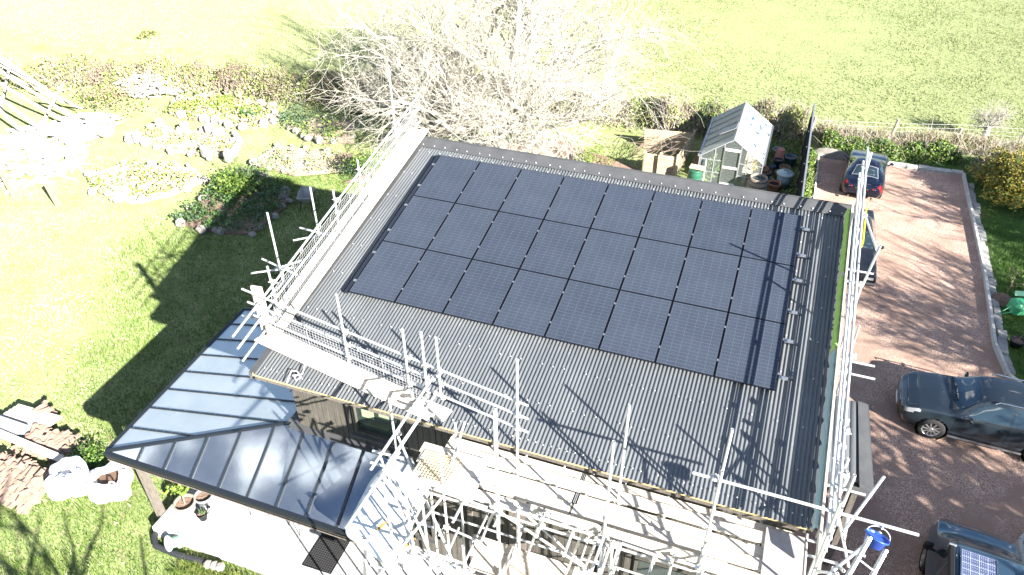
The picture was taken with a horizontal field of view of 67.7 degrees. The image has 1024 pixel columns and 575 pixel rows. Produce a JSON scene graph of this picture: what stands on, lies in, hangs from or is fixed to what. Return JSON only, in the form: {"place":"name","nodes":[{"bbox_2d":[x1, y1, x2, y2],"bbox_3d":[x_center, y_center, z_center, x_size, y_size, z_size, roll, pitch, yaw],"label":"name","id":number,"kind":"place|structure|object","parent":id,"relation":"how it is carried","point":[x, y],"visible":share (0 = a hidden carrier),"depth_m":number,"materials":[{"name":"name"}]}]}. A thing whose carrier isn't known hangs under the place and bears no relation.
{"place":"outdoors","nodes":[
{"label":"outdoors","id":0,"kind":"place"},
{"bbox_2d":[152,488,469,574],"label":"paving","id":1,"kind":"structure","parent":0,"point":[240,539],"depth_m":18.86,"materials":[{"name":"beige stone"}]},
{"bbox_2d":[302,533,349,573],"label":"doormat","id":2,"kind":"object","parent":1,"relation":"on","point":[325,554],"visible":0.85,"depth_m":18.54,"materials":[{"name":"black plastic"}]},
{"bbox_2d":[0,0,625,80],"bbox_3d":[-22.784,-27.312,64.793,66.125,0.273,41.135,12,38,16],"label":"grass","id":3,"kind":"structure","parent":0,"point":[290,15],"depth_m":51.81,"materials":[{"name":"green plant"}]},
{"bbox_2d":[0,23,818,574],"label":"garden lawn","id":4,"kind":"structure","parent":0,"point":[22,43],"depth_m":29.08,"materials":[{"name":"green plant"}]},
{"bbox_2d":[0,416,30,440],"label":"stone slab","id":5,"kind":"object","parent":4,"relation":"on","point":[16,428],"visible":0.78,"depth_m":21.98,"materials":[{"name":"grey stone"}]},
{"bbox_2d":[0,429,66,461],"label":"timber plank","id":6,"kind":"object","parent":5,"relation":"on","point":[33,447],"visible":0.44,"depth_m":21.28,"materials":[{"name":"wood"}]},
{"bbox_2d":[0,451,48,514],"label":"roof tiles","id":7,"kind":"object","parent":4,"relation":"on","point":[22,487],"visible":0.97,"depth_m":20.38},
{"bbox_2d":[0,404,62,428],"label":"plank stack","id":8,"kind":"object","parent":4,"relation":"on","point":[24,414],"visible":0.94,"depth_m":22.44,"materials":[{"name":"wood"}]},
{"bbox_2d":[0,139,88,194],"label":"brushwood","id":9,"kind":"object","parent":4,"relation":"on","point":[42,170],"visible":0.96,"depth_m":35.44,"materials":[{"name":"beige wood"}]},
{"bbox_2d":[11,423,85,462],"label":"roof tiles","id":10,"kind":"object","parent":4,"relation":"on","point":[57,440],"visible":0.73,"depth_m":21.66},
{"bbox_2d":[0,117,98,161],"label":"brushwood","id":11,"kind":"object","parent":4,"relation":"on","point":[48,129],"visible":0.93,"depth_m":37.56,"materials":[{"name":"beige wood"}]},
{"bbox_2d":[44,455,89,500],"bbox_3d":[-11.845,5.044,20.423,1.047,0.839,1.051,-9,37,-11],"label":"bulk bag","id":12,"kind":"object","parent":4,"relation":"on","point":[66,478],"visible":0.94,"depth_m":20.13,"materials":[{"name":"white fabric"}]},
{"bbox_2d":[48,437,113,468],"bbox_3d":[-11.809,4.729,21.114,1.610,0.537,1.666,12,38,16],"label":"shrub","id":13,"kind":"object","parent":4,"relation":"on","point":[89,460],"visible":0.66,"depth_m":21.26,"materials":[{"name":"green plant"}]},
{"bbox_2d":[56,112,124,134],"bbox_3d":[-21.749,-8.484,39.014,3.428,0.707,2.495,12,38,16],"label":"brushwood","id":14,"kind":"object","parent":4,"relation":"on","point":[91,120],"visible":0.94,"depth_m":38.84,"materials":[{"name":"beige wood"}]},
{"bbox_2d":[66,76,152,115],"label":"shrub","id":15,"kind":"object","parent":4,"relation":"on","point":[110,90],"visible":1,"depth_m":40.78,"materials":[{"name":"green plant"}]},
{"bbox_2d":[86,461,133,503],"bbox_3d":[-10.727,5.164,20.331,1.110,0.739,1.125,-15,39,-18],"label":"bulk bag","id":16,"kind":"object","parent":4,"relation":"on","point":[110,481],"visible":0.94,"depth_m":20.13,"materials":[{"name":"white fabric"}]},
{"bbox_2d":[84,159,210,204],"bbox_3d":[-16.635,-4.948,34.286,5.717,0.580,3.937,12,38,16],"label":"raised bed","id":17,"kind":"object","parent":4,"relation":"on","point":[127,181],"visible":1,"depth_m":34.11,"materials":[{"name":"soil"}]},
{"bbox_2d":[111,69,190,98],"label":"brushwood","id":18,"kind":"object","parent":4,"relation":"on","point":[161,90],"visible":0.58,"depth_m":42.36,"materials":[{"name":"beige wood"}]},
{"bbox_2d":[124,123,237,160],"bbox_3d":[-15.846,-7.276,37.477,6.429,0.630,2.979,12,38,16],"label":"raised bed","id":19,"kind":"object","parent":4,"relation":"on","point":[177,140],"visible":0.93,"depth_m":37.35,"materials":[{"name":"beige stone"}]},
{"bbox_2d":[0,48,383,116],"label":"hedge","id":20,"kind":"object","parent":4,"relation":"on","point":[233,75],"visible":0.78,"depth_m":42.52,"materials":[{"name":"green plant"}]},
{"bbox_2d":[166,553,255,574],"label":"grass","id":21,"kind":"structure","parent":4,"relation":"on","point":[188,570],"depth_m":18.54,"materials":[{"name":"green"}]},
{"bbox_2d":[168,89,279,130],"bbox_3d":[-15.205,-9.559,40.447,7.074,0.683,3.901,12,38,16],"label":"raised bed","id":22,"kind":"object","parent":4,"relation":"on","point":[267,116],"visible":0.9,"depth_m":39.92,"materials":[{"name":"green plant"}]},
{"bbox_2d":[168,166,293,237],"bbox_3d":[-11.538,-3.781,32.530,4.267,0.757,5.229,12,38,16],"label":"raised bed","id":23,"kind":"object","parent":4,"relation":"on","point":[231,216],"visible":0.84,"depth_m":31.93,"materials":[{"name":"green plant"}]},
{"bbox_2d":[195,160,261,202],"bbox_3d":[-12.264,-4.686,33.187,2.180,1.255,3.864,-28,45,-32],"label":"shrub","id":24,"kind":"object","parent":23,"relation":"on","point":[237,184],"visible":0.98,"depth_m":32.85,"materials":[{"name":"green plant"}]},
{"bbox_2d":[103,307,393,543],"bbox_3d":[-5.485,3.604,19.863,7.490,3.725,5.865,12,38,16],"label":"glass veranda","id":25,"kind":"object","parent":4,"relation":"on","point":[212,418],"visible":0.63,"depth_m":17.72,"materials":[{"name":"blue"}]},
{"bbox_2d":[249,138,343,175],"bbox_3d":[-9.805,-6.031,35.612,4.614,0.640,3.047,12,38,16],"label":"raised bed","id":26,"kind":"object","parent":4,"relation":"on","point":[305,160],"visible":0.98,"depth_m":35.61,"materials":[{"name":"soil"}]},
{"bbox_2d":[277,111,360,143],"bbox_3d":[-9.681,-8.204,38.577,4.786,0.575,3.026,12,38,16],"label":"raised bed","id":27,"kind":"object","parent":4,"relation":"on","point":[324,128],"visible":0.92,"depth_m":38.31,"materials":[{"name":"green plant"}]},
{"bbox_2d":[232,67,421,391],"bbox_3d":[-4.675,-0.026,19.714,1.964,9.721,8.689,12,38,16],"label":"scaffold","id":28,"kind":"object","parent":4,"relation":"on","point":[285,282],"visible":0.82,"depth_m":17.94,"materials":[{"name":"metal"}]},
{"bbox_2d":[260,129,411,327],"bbox_3d":[-4.070,-1.740,18.879,0.221,1.429,7.377,12,38,17],"label":"scaffold board","id":29,"kind":"object","parent":28,"relation":"on","point":[335,229],"visible":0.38,"depth_m":18.47,"materials":[{"name":"wood"}]},
{"bbox_2d":[271,129,419,328],"bbox_3d":[-3.903,-1.716,18.813,0.221,1.446,7.467,12,38,17],"label":"scaffold board","id":30,"kind":"object","parent":28,"relation":"on","point":[351,218],"visible":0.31,"depth_m":18.79,"materials":[{"name":"wood"}]},
{"bbox_2d":[274,128,427,332],"bbox_3d":[-3.736,-1.692,18.747,0.221,1.463,7.557,12,38,17],"label":"scaffold board","id":31,"kind":"object","parent":28,"relation":"on","point":[398,165],"visible":0.48,"depth_m":19.80,"materials":[{"name":"beige wood"}]},
{"bbox_2d":[276,194,377,326],"bbox_3d":[-4.206,-0.730,17.720,0.236,0.897,4.408,12,38,16],"label":"scaffold board","id":32,"kind":"object","parent":31,"relation":"on","point":[313,280],"visible":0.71,"depth_m":17.62,"materials":[{"name":"beige wood"}]},
{"bbox_2d":[241,288,528,433],"bbox_3d":[-2.630,1.175,14.350,6.696,2.160,0.166,19,41,24],"label":"scaffold","id":33,"kind":"object","parent":28,"relation":"attached to","point":[438,368],"visible":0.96,"depth_m":14.24,"materials":[{"name":"metal"}]},
{"bbox_2d":[255,335,430,419],"bbox_3d":[-3.414,1.719,15.078,4.403,0.074,0.226,19,41,24],"label":"scaffold board","id":34,"kind":"object","parent":33,"relation":"on","point":[339,374],"visible":0.98,"depth_m":15.05,"materials":[{"name":"beige wood"}]},
{"bbox_2d":[267,329,425,402],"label":"scaffold board","id":35,"kind":"object","parent":33,"relation":"on","point":[285,343],"visible":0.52,"depth_m":15.24,"materials":[{"name":"wood"}]},
{"bbox_2d":[266,326,413,400],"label":"scaffold board","id":36,"kind":"object","parent":35,"relation":"on","point":[368,376],"visible":1,"depth_m":15.05,"materials":[{"name":"beige wood"}]},
{"bbox_2d":[345,374,499,574],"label":"scaffold","id":37,"kind":"object","parent":4,"relation":"on","point":[389,464],"visible":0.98,"depth_m":13.63,"materials":[{"name":"metal"}]},
{"bbox_2d":[345,450,428,566],"bbox_3d":[-2.459,4.416,15.731,1.349,0.281,2.599,12,38,16],"label":"tarpaulin","id":38,"kind":"object","parent":37,"relation":"on","point":[370,518],"visible":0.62,"depth_m":15.40,"materials":[{"name":"white plastic"}]},
{"bbox_2d":[410,473,476,500],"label":"scaffold board","id":39,"kind":"object","parent":37,"relation":"on","point":[461,491],"visible":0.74,"depth_m":13.55,"materials":[{"name":"wood"}]},
{"bbox_2d":[416,452,484,479],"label":"scaffold board","id":40,"kind":"object","parent":37,"relation":"on","point":[471,471],"visible":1,"depth_m":13.91,"materials":[{"name":"wood"}]},
{"bbox_2d":[293,0,723,181],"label":"bare tree","id":41,"kind":"object","parent":4,"relation":"on","point":[503,115],"visible":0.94,"depth_m":32.78,"materials":[{"name":"beige plant"}]},
{"bbox_2d":[368,63,679,133],"bbox_3d":[0.653,-10.272,39.951,17.264,2.016,5.619,7,37,10],"label":"hedge","id":42,"kind":"object","parent":4,"relation":"on","point":[641,112],"visible":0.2,"depth_m":38.90,"materials":[{"name":"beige plant"}]},
{"bbox_2d":[249,136,873,574],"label":"house","id":43,"kind":"structure","parent":4,"relation":"on","point":[581,398],"depth_m":15.44,"materials":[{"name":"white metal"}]},
{"bbox_2d":[350,406,408,450],"bbox_3d":[-2.873,2.924,16.354,1.330,1.035,0.196,12,38,16],"label":"window","id":44,"kind":"structure","parent":43,"relation":"in","point":[370,426],"depth_m":16.55,"materials":[{"name":"clear glass"}]},
{"bbox_2d":[349,241,425,302],"bbox_3d":[-2.817,-0.388,17.441,1.161,0.039,1.712,12,49,16],"label":"solar panel","id":45,"kind":"object","parent":43,"relation":"attached to","point":[387,271],"visible":1,"depth_m":17.40,"materials":[{"name":"blue glass"}]},
{"bbox_2d":[383,195,454,249],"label":"solar panel","id":46,"kind":"object","parent":43,"relation":"attached to","point":[418,223],"visible":1,"depth_m":18.49,"materials":[{"name":"blue glass"}]},
{"bbox_2d":[395,250,471,313],"bbox_3d":[-1.735,-0.155,17.114,1.161,0.040,1.712,12,49,16],"label":"solar panel","id":47,"kind":"object","parent":43,"relation":"attached to","point":[432,283],"visible":1,"depth_m":17.07,"materials":[{"name":"blue glass"}]},
{"bbox_2d":[414,155,479,202],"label":"solar panel","id":48,"kind":"object","parent":43,"relation":"attached to","point":[447,179],"visible":1,"depth_m":19.57,"materials":[{"name":"blue"}]},
{"bbox_2d":[427,203,497,258],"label":"solar panel","id":49,"kind":"object","parent":43,"relation":"attached to","point":[463,230],"visible":1,"depth_m":18.16,"materials":[{"name":"blue glass"}]},
{"bbox_2d":[443,259,518,324],"bbox_3d":[-0.653,0.079,16.787,1.161,0.040,1.712,12,49,16],"label":"solar panel","id":50,"kind":"object","parent":43,"relation":"attached to","point":[479,295],"visible":1,"depth_m":16.75,"materials":[{"name":"blue glass"}]},
{"bbox_2d":[456,162,521,210],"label":"solar panel","id":51,"kind":"object","parent":43,"relation":"attached to","point":[489,186],"visible":1,"depth_m":19.24,"materials":[{"name":"blue glass"}]},
{"bbox_2d":[473,212,542,268],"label":"solar panel","id":52,"kind":"object","parent":43,"relation":"attached to","point":[508,239],"visible":1,"depth_m":17.83,"materials":[{"name":"blue glass"}]},
{"bbox_2d":[493,269,567,337],"bbox_3d":[0.429,0.312,16.460,1.161,0.039,1.712,12,49,16],"label":"solar panel","id":53,"kind":"object","parent":43,"relation":"attached to","point":[531,302],"visible":1,"depth_m":16.42,"materials":[{"name":"blue glass"}]},
{"bbox_2d":[499,169,564,219],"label":"solar panel","id":54,"kind":"object","parent":43,"relation":"attached to","point":[532,193],"visible":1,"depth_m":18.92,"materials":[{"name":"blue glass"}]},
{"bbox_2d":[520,220,589,278],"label":"solar panel","id":55,"kind":"object","parent":43,"relation":"attached to","point":[555,248],"visible":1,"depth_m":17.51,"materials":[{"name":"blue glass"}]},
{"bbox_2d":[544,176,608,227],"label":"solar panel","id":56,"kind":"object","parent":43,"relation":"attached to","point":[576,201],"visible":1,"depth_m":18.59,"materials":[{"name":"blue glass"}]},
{"bbox_2d":[545,279,618,349],"bbox_3d":[1.510,0.545,16.133,1.161,0.040,1.712,12,49,16],"label":"solar panel","id":57,"kind":"object","parent":43,"relation":"attached to","point":[582,314],"visible":1,"depth_m":16.09,"materials":[{"name":"blue glass"}]},
{"bbox_2d":[569,229,637,289],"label":"solar panel","id":58,"kind":"object","parent":43,"relation":"attached to","point":[604,258],"visible":1,"depth_m":17.18,"materials":[{"name":"blue glass"}]},
{"bbox_2d":[591,183,654,236],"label":"solar panel","id":59,"kind":"object","parent":43,"relation":"attached to","point":[623,210],"visible":1,"depth_m":18.26,"materials":[{"name":"blue glass"}]},
{"bbox_2d":[599,290,671,362],"bbox_3d":[2.592,0.778,15.806,1.161,0.040,1.712,12,49,16],"label":"solar panel","id":60,"kind":"object","parent":43,"relation":"attached to","point":[635,328],"visible":1,"depth_m":15.77,"materials":[{"name":"blue glass"}]},
{"bbox_2d":[620,238,687,300],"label":"solar panel","id":61,"kind":"object","parent":43,"relation":"attached to","point":[654,269],"visible":1,"depth_m":16.85,"materials":[{"name":"blue glass"}]},
{"bbox_2d":[633,556,695,574],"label":"window","id":62,"kind":"structure","parent":43,"relation":"in","point":[641,565],"depth_m":15.93,"materials":[{"name":"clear glass"}]},
{"bbox_2d":[639,191,701,246],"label":"solar panel","id":63,"kind":"object","parent":43,"relation":"attached to","point":[671,218],"visible":1,"depth_m":17.93,"materials":[{"name":"blue glass"}]},
{"bbox_2d":[655,301,727,376],"bbox_3d":[3.674,1.011,15.479,1.161,0.039,1.712,12,49,16],"label":"solar panel","id":64,"kind":"object","parent":43,"relation":"attached to","point":[692,338],"visible":1,"depth_m":15.44,"materials":[{"name":"blue glass"}]},
{"bbox_2d":[674,247,740,311],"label":"solar panel","id":65,"kind":"object","parent":43,"relation":"attached to","point":[707,278],"visible":1,"depth_m":16.52,"materials":[{"name":"blue glass"}]},
{"bbox_2d":[689,199,751,255],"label":"solar panel","id":66,"kind":"object","parent":43,"relation":"attached to","point":[720,227],"visible":1,"depth_m":17.61,"materials":[{"name":"blue glass"}]},
{"bbox_2d":[714,313,785,390],"bbox_3d":[4.756,1.245,15.152,1.161,0.038,1.712,12,49,16],"label":"solar panel","id":67,"kind":"object","parent":43,"relation":"attached to","point":[750,351],"visible":1,"depth_m":15.11,"materials":[{"name":"blue glass"}]},
{"bbox_2d":[729,257,794,323],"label":"solar panel","id":68,"kind":"object","parent":43,"relation":"attached to","point":[762,289],"visible":1,"depth_m":16.20,"materials":[{"name":"blue glass"}]},
{"bbox_2d":[741,207,802,265],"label":"solar panel","id":69,"kind":"object","parent":43,"relation":"attached to","point":[772,236],"visible":1,"depth_m":17.28,"materials":[{"name":"blue glass"}]},
{"bbox_2d":[642,129,695,175],"bbox_3d":[6.997,-6.291,35.228,2.302,1.150,2.965,12,38,16],"label":"compost bay","id":70,"kind":"object","parent":4,"relation":"on","point":[653,163],"visible":0.83,"depth_m":34.98,"materials":[{"name":"brown wood"}]},
{"bbox_2d":[698,101,773,186],"bbox_3d":[10.087,-6.448,34.272,2.820,2.448,4.215,12,38,16],"label":"greenhouse","id":71,"kind":"object","parent":4,"relation":"on","point":[748,127],"visible":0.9,"depth_m":33.53,"materials":[{"name":"grey"}]},
{"bbox_2d":[796,103,815,196],"bbox_3d":[12.575,-5.190,32.987,0.160,1.975,9.765,12,38,16],"label":"fence","id":72,"kind":"object","parent":4,"relation":"on","point":[801,181],"visible":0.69,"depth_m":32.76,"materials":[{"name":"paint"}]},
{"bbox_2d":[0,0,1023,157],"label":"field","id":73,"kind":"structure","parent":0,"point":[751,38],"depth_m":48.72,"materials":[{"name":"green plant"}]},
{"bbox_2d":[654,90,820,144],"bbox_3d":[11.021,-8.889,37.755,8.466,2.339,4.547,0,37,1],"label":"hedge","id":74,"kind":"object","parent":73,"relation":"on","point":[787,121],"visible":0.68,"depth_m":37.38,"materials":[{"name":"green plant"}]},
{"bbox_2d":[812,113,1023,158],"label":"dead growth","id":75,"kind":"object","parent":73,"relation":"on","point":[970,141],"visible":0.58,"depth_m":36.40,"materials":[{"name":"beige plant"}]},
{"bbox_2d":[967,99,1022,138],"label":"bare tree","id":76,"kind":"object","parent":73,"relation":"on","point":[990,122],"visible":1,"depth_m":36.39,"materials":[{"name":"beige plant"}]},
{"bbox_2d":[473,139,641,170],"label":"soil","id":77,"kind":"structure","parent":0,"point":[617,163],"depth_m":36.22,"materials":[{"name":"soil"}]},
{"bbox_2d":[794,157,1023,574],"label":"driveway","id":78,"kind":"structure","parent":0,"point":[921,305],"depth_m":24.55,"materials":[{"name":"brown brick"}]},
{"bbox_2d":[406,358,918,574],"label":"scaffold","id":79,"kind":"object","parent":78,"relation":"on","point":[603,545],"visible":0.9,"depth_m":12.90,"materials":[{"name":"metal"}]},
{"bbox_2d":[419,442,488,469],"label":"scaffold board","id":80,"kind":"object","parent":79,"relation":"on","point":[475,461],"visible":0.93,"depth_m":14.14,"materials":[{"name":"wood"}]},
{"bbox_2d":[445,442,579,490],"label":"scaffold board","id":81,"kind":"object","parent":79,"relation":"on","point":[544,475],"visible":0.88,"depth_m":13.97,"materials":[{"name":"beige wood"}]},
{"bbox_2d":[448,436,586,480],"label":"scaffold board","id":82,"kind":"object","parent":79,"relation":"on","point":[525,460],"visible":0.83,"depth_m":14.28,"materials":[{"name":"beige wood"}]},
{"bbox_2d":[470,545,564,574],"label":"scaffold board","id":83,"kind":"object","parent":79,"relation":"on","point":[492,557],"visible":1,"depth_m":14.88,"materials":[{"name":"wood"}]},
{"bbox_2d":[473,489,563,526],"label":"scaffold board","id":84,"kind":"object","parent":79,"relation":"on","point":[488,498],"visible":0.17,"depth_m":13.43,"materials":[{"name":"wood"}]},
{"bbox_2d":[478,477,571,513],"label":"scaffold board","id":85,"kind":"object","parent":79,"relation":"on","point":[538,499],"visible":0.59,"depth_m":13.51,"materials":[{"name":"beige wood"}]},
{"bbox_2d":[482,467,579,504],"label":"scaffold board","id":86,"kind":"object","parent":79,"relation":"on","point":[536,487],"visible":0.55,"depth_m":13.76,"materials":[{"name":"beige wood"}]},
{"bbox_2d":[469,534,596,574],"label":"scaffold board","id":87,"kind":"object","parent":79,"relation":"on","point":[535,559],"visible":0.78,"depth_m":14.96,"materials":[{"name":"beige wood"}]},
{"bbox_2d":[531,504,726,571],"bbox_3d":[1.875,4.138,12.655,3.300,0.206,0.044,12,38,16],"label":"scaffold board","id":88,"kind":"object","parent":79,"relation":"on","point":[642,542],"visible":1,"depth_m":12.58,"materials":[{"name":"beige wood"}]},
{"bbox_2d":[563,524,760,574],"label":"scaffold board","id":89,"kind":"object","parent":79,"relation":"on","point":[732,570],"visible":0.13,"depth_m":12.37,"materials":[{"name":"wood"}]},
{"bbox_2d":[571,504,761,571],"bbox_3d":[2.734,4.229,12.791,3.579,0.044,0.228,12,38,16],"label":"scaffold board","id":90,"kind":"object","parent":79,"relation":"on","point":[683,542],"visible":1,"depth_m":12.80,"materials":[{"name":"beige wood"}]},
{"bbox_2d":[571,493,763,558],"bbox_3d":[2.775,4.106,13.039,3.610,0.044,0.228,12,38,16],"label":"scaffold board","id":91,"kind":"object","parent":79,"relation":"on","point":[679,529],"visible":0.83,"depth_m":13.04,"materials":[{"name":"beige wood"}]},
{"bbox_2d":[577,480,765,543],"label":"scaffold board","id":92,"kind":"object","parent":79,"relation":"on","point":[719,525],"visible":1,"depth_m":13.21,"materials":[{"name":"beige wood"}]},
{"bbox_2d":[761,527,804,574],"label":"plywood sheet","id":93,"kind":"object","parent":92,"relation":"on","point":[783,553],"visible":1,"depth_m":12.51,"materials":[{"name":"beige wood"}]},
{"bbox_2d":[581,474,791,533],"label":"scaffold board","id":94,"kind":"object","parent":79,"relation":"on","point":[685,505],"visible":0.71,"depth_m":13.44,"materials":[{"name":"beige wood"}]},
{"bbox_2d":[804,147,884,574],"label":"scaffold","id":95,"kind":"object","parent":78,"relation":"on","point":[836,486],"visible":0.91,"depth_m":13.48,"materials":[{"name":"metal"}]},
{"bbox_2d":[815,343,839,565],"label":"scaffold board","id":96,"kind":"object","parent":95,"relation":"on","point":[819,538],"visible":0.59,"depth_m":13.19,"materials":[{"name":"wood"}]},
{"bbox_2d":[812,351,835,530],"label":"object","id":97,"kind":"object","parent":96,"relation":"attached to","point":[822,463],"visible":0.89,"depth_m":13.49,"materials":[{"name":"grey metal"}]},
{"bbox_2d":[847,208,883,286],"bbox_3d":[12.815,-1.713,28.790,2.100,1.459,4.666,11,38,16],"label":"parked car","id":98,"kind":"object","parent":78,"relation":"on","point":[868,252],"visible":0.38,"depth_m":27.76,"materials":[{"name":"black paint"}]},
{"bbox_2d":[839,149,893,200],"bbox_3d":[15.563,-5.178,33.560,2.061,1.291,4.060,16,40,20],"label":"parked car","id":99,"kind":"object","parent":78,"relation":"on","point":[876,174],"visible":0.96,"depth_m":32.54,"materials":[{"name":"blue paint"}]},
{"bbox_2d":[896,371,1023,461],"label":"parked car","id":100,"kind":"object","parent":78,"relation":"on","point":[987,410],"visible":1,"depth_m":21.30,"materials":[{"name":"black metal"}]},
{"bbox_2d":[919,518,1023,574],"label":"camper van","id":101,"kind":"object","parent":78,"relation":"on","point":[945,542],"visible":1,"depth_m":17.48,"materials":[{"name":"blue paint"}]},
{"bbox_2d":[960,548,997,574],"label":"solar panel","id":102,"kind":"object","parent":101,"relation":"on","point":[973,563],"visible":1,"depth_m":16.28,"materials":[{"name":"blue glass"}]},
{"bbox_2d":[819,139,1023,382],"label":"verge","id":103,"kind":"structure","parent":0,"point":[1019,222],"depth_m":30.68,"materials":[{"name":"green plant"}]},
{"bbox_2d":[814,126,973,166],"bbox_3d":[17.767,-6.688,35.638,7.169,1.263,2.783,6,37,9],"label":"hedge","id":104,"kind":"object","parent":103,"relation":"on","point":[833,139],"visible":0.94,"depth_m":35.57,"materials":[{"name":"green plant"}]},
{"bbox_2d":[968,183,1015,374],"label":"kerb","id":105,"kind":"structure","parent":103,"relation":"on","point":[1002,337],"depth_m":27.52,"materials":[{"name":"grey stone"}]},
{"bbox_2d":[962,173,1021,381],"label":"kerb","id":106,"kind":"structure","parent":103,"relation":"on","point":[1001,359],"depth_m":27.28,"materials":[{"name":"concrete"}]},
{"bbox_2d":[965,143,1023,210],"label":"bush","id":107,"kind":"object","parent":103,"relation":"on","point":[1003,177],"visible":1,"depth_m":31.62,"materials":[{"name":"yellow plant"}]},
{"bbox_2d":[972,178,1023,381],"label":"grass","id":108,"kind":"structure","parent":103,"relation":"on","point":[1006,286],"depth_m":28.86,"materials":[{"name":"green plant"}]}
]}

